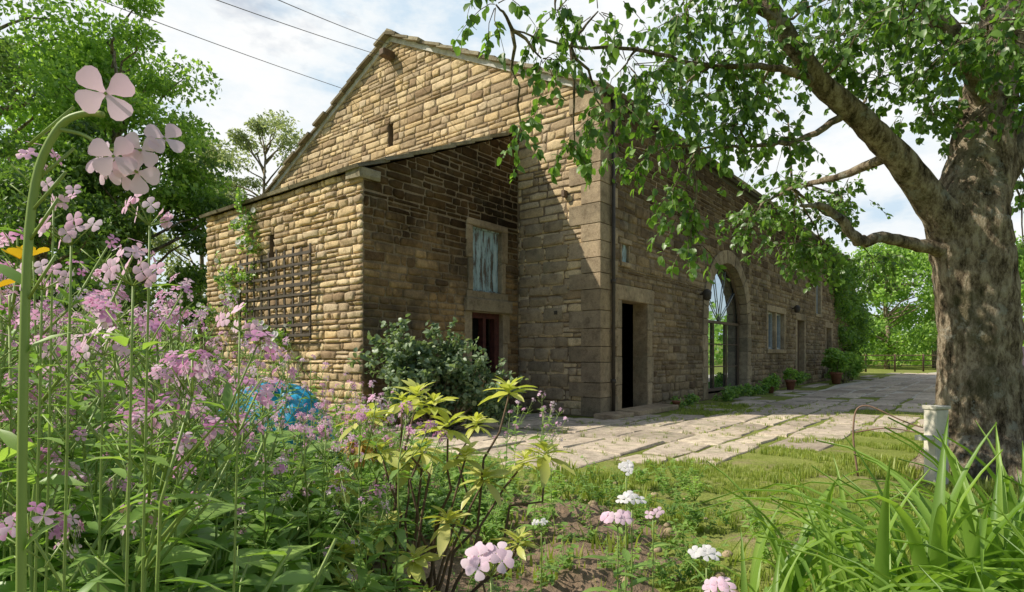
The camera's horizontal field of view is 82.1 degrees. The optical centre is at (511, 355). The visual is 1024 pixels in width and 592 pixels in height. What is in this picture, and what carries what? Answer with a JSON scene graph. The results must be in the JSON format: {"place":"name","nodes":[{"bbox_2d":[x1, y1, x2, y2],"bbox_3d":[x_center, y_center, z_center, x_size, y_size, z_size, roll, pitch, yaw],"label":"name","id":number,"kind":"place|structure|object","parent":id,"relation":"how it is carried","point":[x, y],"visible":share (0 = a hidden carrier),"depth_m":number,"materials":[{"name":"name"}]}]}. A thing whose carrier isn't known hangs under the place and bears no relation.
{"place":"outdoors","nodes":[
{"label":"outdoors","id":0,"kind":"place"},
{"bbox_2d":[0,0,1023,333],"label":"sky","id":1,"kind":"structure","parent":0,"point":[250,86],"materials":[{"name":"white"}]},
{"bbox_2d":[333,467,694,591],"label":"garden soil","id":2,"kind":"structure","parent":0,"point":[574,579],"depth_m":3.11,"materials":[{"name":"brown soil"}]},
{"bbox_2d":[0,245,48,581],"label":"yellow poppies","id":3,"kind":"object","parent":2,"relation":"on","point":[16,252],"visible":0.38,"depth_m":1.22,"materials":[{"name":"green plant"}]},
{"bbox_2d":[0,65,262,591],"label":"pink flower stem","id":4,"kind":"object","parent":2,"relation":"on","point":[131,160],"visible":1,"depth_m":0.73,"materials":[{"name":"green plant"}]},
{"bbox_2d":[0,386,517,591],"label":"garden undergrowth","id":5,"kind":"object","parent":2,"relation":"on","point":[276,575],"visible":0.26,"depth_m":1.95,"materials":[{"name":"green plant"}]},
{"bbox_2d":[214,382,337,477],"bbox_3d":[-1.729,0.629,4.259,0.934,0.882,0.565,0,0,0],"label":"flowering shrub","id":6,"kind":"object","parent":2,"relation":"on","point":[294,402],"visible":0.16,"depth_m":4.13,"materials":[{"name":"blue plant"}]},
{"bbox_2d":[0,141,574,591],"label":"dames rocket flowers","id":7,"kind":"object","parent":2,"relation":"on","point":[176,369],"visible":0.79,"depth_m":1.54,"materials":[{"name":"green plant"}]},
{"bbox_2d":[316,376,575,591],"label":"yellow leaved shrub","id":8,"kind":"object","parent":2,"relation":"on","point":[415,571],"visible":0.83,"depth_m":2.25,"materials":[{"name":"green plant"}]},
{"bbox_2d":[460,460,735,591],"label":"phlox flowers","id":9,"kind":"object","parent":2,"relation":"on","point":[475,557],"visible":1,"depth_m":1.48,"materials":[{"name":"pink plant"}]},
{"bbox_2d":[371,455,861,591],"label":"bedding plants","id":10,"kind":"object","parent":2,"relation":"on","point":[691,518],"visible":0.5,"depth_m":3.40,"materials":[{"name":"green plant"}]},
{"bbox_2d":[502,480,772,591],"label":"garden stones","id":11,"kind":"object","parent":2,"relation":"on","point":[657,550],"visible":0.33,"depth_m":3.23,"materials":[{"name":"beige stone"}]},
{"bbox_2d":[149,334,1021,591],"bbox_3d":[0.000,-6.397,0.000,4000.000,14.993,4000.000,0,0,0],"label":"ground","id":12,"kind":"structure","parent":0,"point":[756,458],"depth_m":5.21,"materials":[{"name":"green plant"}]},
{"bbox_2d":[0,31,44,262],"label":"broadleaf tree","id":13,"kind":"object","parent":12,"relation":"on","point":[5,42],"visible":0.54,"depth_m":13.77,"materials":[{"name":"green plant"}]},
{"bbox_2d":[0,35,108,296],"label":"broadleaf tree","id":14,"kind":"object","parent":12,"relation":"on","point":[31,127],"visible":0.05,"depth_m":23.70,"materials":[{"name":"green plant"}]},
{"bbox_2d":[0,0,156,284],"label":"broadleaf tree","id":15,"kind":"object","parent":12,"relation":"on","point":[69,38],"visible":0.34,"depth_m":18.69,"materials":[{"name":"green plant"}]},
{"bbox_2d":[0,158,160,384],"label":"broadleaf tree","id":16,"kind":"object","parent":12,"relation":"on","point":[12,196],"visible":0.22,"depth_m":11.34,"materials":[{"name":"green plant"}]},
{"bbox_2d":[0,249,168,404],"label":"hedge","id":17,"kind":"object","parent":12,"relation":"on","point":[79,279],"visible":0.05,"depth_m":11.21,"materials":[{"name":"green plant"}]},
{"bbox_2d":[0,0,232,299],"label":"broadleaf tree","id":18,"kind":"object","parent":12,"relation":"on","point":[187,184],"visible":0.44,"depth_m":18.07,"materials":[{"name":"green plant"}]},
{"bbox_2d":[34,119,238,365],"bbox_3d":[-11.269,-2.870,17.790,6.468,8.068,5.776,0,0,0],"label":"broadleaf tree","id":19,"kind":"object","parent":12,"relation":"on","point":[186,229],"visible":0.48,"depth_m":16.90,"materials":[{"name":"green plant"}]},
{"bbox_2d":[143,139,247,371],"bbox_3d":[-17.212,-5.542,32.986,6.136,13.424,6.463,0,0,-19],"label":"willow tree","id":20,"kind":"object","parent":12,"relation":"on","point":[161,239],"visible":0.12,"depth_m":32.13,"materials":[{"name":"green plant"}]},
{"bbox_2d":[206,109,304,204],"bbox_3d":[-13.072,-5.990,31.122,7.187,14.317,6.972,0,0,0],"label":"pine tree","id":21,"kind":"object","parent":12,"relation":"on","point":[258,128],"visible":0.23,"depth_m":30.96,"materials":[{"name":"green plant"}]},
{"bbox_2d":[199,28,854,429],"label":"stone barn","id":22,"kind":"structure","parent":12,"relation":"on","point":[391,192],"depth_m":11.11,"materials":[{"name":"stone"}]},
{"bbox_2d":[189,187,294,349],"bbox_3d":[-4.782,-1.535,10.467,2.870,2.903,0.983,0,0,33],"label":"climbing rose","id":23,"kind":"object","parent":22,"relation":"attached to","point":[240,197],"visible":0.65,"depth_m":10.47,"materials":[{"name":"green plant"}]},
{"bbox_2d":[99,0,389,87],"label":"overhead wires","id":24,"kind":"object","parent":22,"relation":"attached to","point":[268,18],"visible":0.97,"depth_m":10.93,"materials":[{"name":"black metal"}]},
{"bbox_2d":[237,243,311,341],"bbox_3d":[-4.076,-1.001,9.987,2.366,1.575,0.040,0,0,39],"label":"garden trellis","id":25,"kind":"object","parent":22,"relation":"attached to","point":[301,304],"visible":0.81,"depth_m":9.78,"materials":[{"name":"brown wood"}]},
{"bbox_2d":[822,238,879,376],"bbox_3d":[15.845,-1.991,28.145,2.197,6.262,9.501,0,0,39],"label":"ivy","id":26,"kind":"object","parent":22,"relation":"attached to","point":[853,309],"visible":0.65,"depth_m":27.97,"materials":[{"name":"green plant"}]},
{"bbox_2d":[127,308,1023,367],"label":"distant trees","id":27,"kind":"object","parent":12,"relation":"on","point":[196,348],"visible":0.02,"depth_m":56.02,"materials":[{"name":"green plant"}]},
{"bbox_2d":[451,0,1023,483],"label":"garden tree","id":28,"kind":"object","parent":12,"relation":"on","point":[963,210],"visible":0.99,"depth_m":5.06,"materials":[{"name":"green plant"}]},
{"bbox_2d":[670,368,842,407],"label":"wall plants","id":29,"kind":"object","parent":12,"relation":"on","point":[730,393],"depth_m":15.41,"materials":[{"name":"green plant"}]},
{"bbox_2d":[658,414,1023,591],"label":"iris leaves","id":30,"kind":"object","parent":12,"relation":"on","point":[989,557],"visible":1,"depth_m":2.14,"materials":[{"name":"green plant"}]},
{"bbox_2d":[821,347,866,382],"bbox_3d":[13.614,0.383,24.030,1.236,1.459,5.136,0,0,37],"label":"potted bush","id":31,"kind":"object","parent":12,"relation":"on","point":[847,364],"visible":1,"depth_m":22.70,"materials":[{"name":"green plant"}]},
{"bbox_2d":[797,372,936,397],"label":"gravel drive","id":32,"kind":"structure","parent":12,"relation":"on","point":[841,385],"depth_m":20.02,"materials":[{"name":"grey gravel"}]},
{"bbox_2d":[852,405,922,475],"bbox_3d":[3.345,0.775,5.246,0.536,0.653,0.035,0,0,26],"label":"wire plant support","id":33,"kind":"object","parent":12,"relation":"on","point":[853,440],"visible":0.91,"depth_m":5.32,"materials":[{"name":"brown metal"}]},
{"bbox_2d":[850,242,937,368],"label":"oak tree","id":34,"kind":"object","parent":12,"relation":"on","point":[916,336],"visible":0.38,"depth_m":45.14,"materials":[{"name":"green plant"}]},
{"bbox_2d":[861,354,936,371],"bbox_3d":[31.300,0.500,40.600,29.177,1.200,0.120,0,0,-10],"label":"field fence","id":35,"kind":"object","parent":12,"relation":"on","point":[895,360],"visible":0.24,"depth_m":39.62,"materials":[{"name":"brown wood"}]},
{"bbox_2d":[870,248,936,367],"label":"oak tree","id":36,"kind":"object","parent":12,"relation":"on","point":[932,318],"visible":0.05,"depth_m":49.84,"materials":[{"name":"green plant"}]},
{"bbox_2d":[915,405,950,483],"bbox_3d":[3.588,0.775,5.033,0.303,0.694,0.130,0,0,-16],"label":"cream wooden post","id":37,"kind":"object","parent":12,"relation":"on","point":[935,417],"visible":0.74,"depth_m":5.01,"materials":[{"name":"paint"}]},
{"bbox_2d":[1014,231,1023,339],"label":"hawthorn tree","id":38,"kind":"object","parent":12,"relation":"on","point":[1021,272],"visible":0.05,"depth_m":15.70,"materials":[{"name":"green plant"}]},
{"bbox_2d":[357,373,936,470],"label":"flagstone patio","id":39,"kind":"structure","parent":0,"point":[575,440],"depth_m":8.75,"materials":[{"name":"beige stone"}]},
{"bbox_2d":[347,314,527,432],"bbox_3d":[-1.004,0.262,8.298,2.496,1.705,1.390,0,0,0],"label":"rose shrub","id":40,"kind":"object","parent":39,"relation":"on","point":[450,368],"visible":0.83,"depth_m":8.16,"materials":[{"name":"green plant"}]},
{"bbox_2d":[672,372,842,405],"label":"terracotta pots","id":41,"kind":"object","parent":39,"relation":"on","point":[836,377],"visible":0.78,"depth_m":18.51,"materials":[{"name":"brown ceramic"}]},
{"bbox_2d":[762,368,797,387],"bbox_3d":[8.142,0.658,17.788,0.495,0.573,2.426,0,0,40],"label":"pot plant","id":42,"kind":"object","parent":41,"relation":"in","point":[787,372],"visible":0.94,"depth_m":18.39,"materials":[{"name":"green plant"}]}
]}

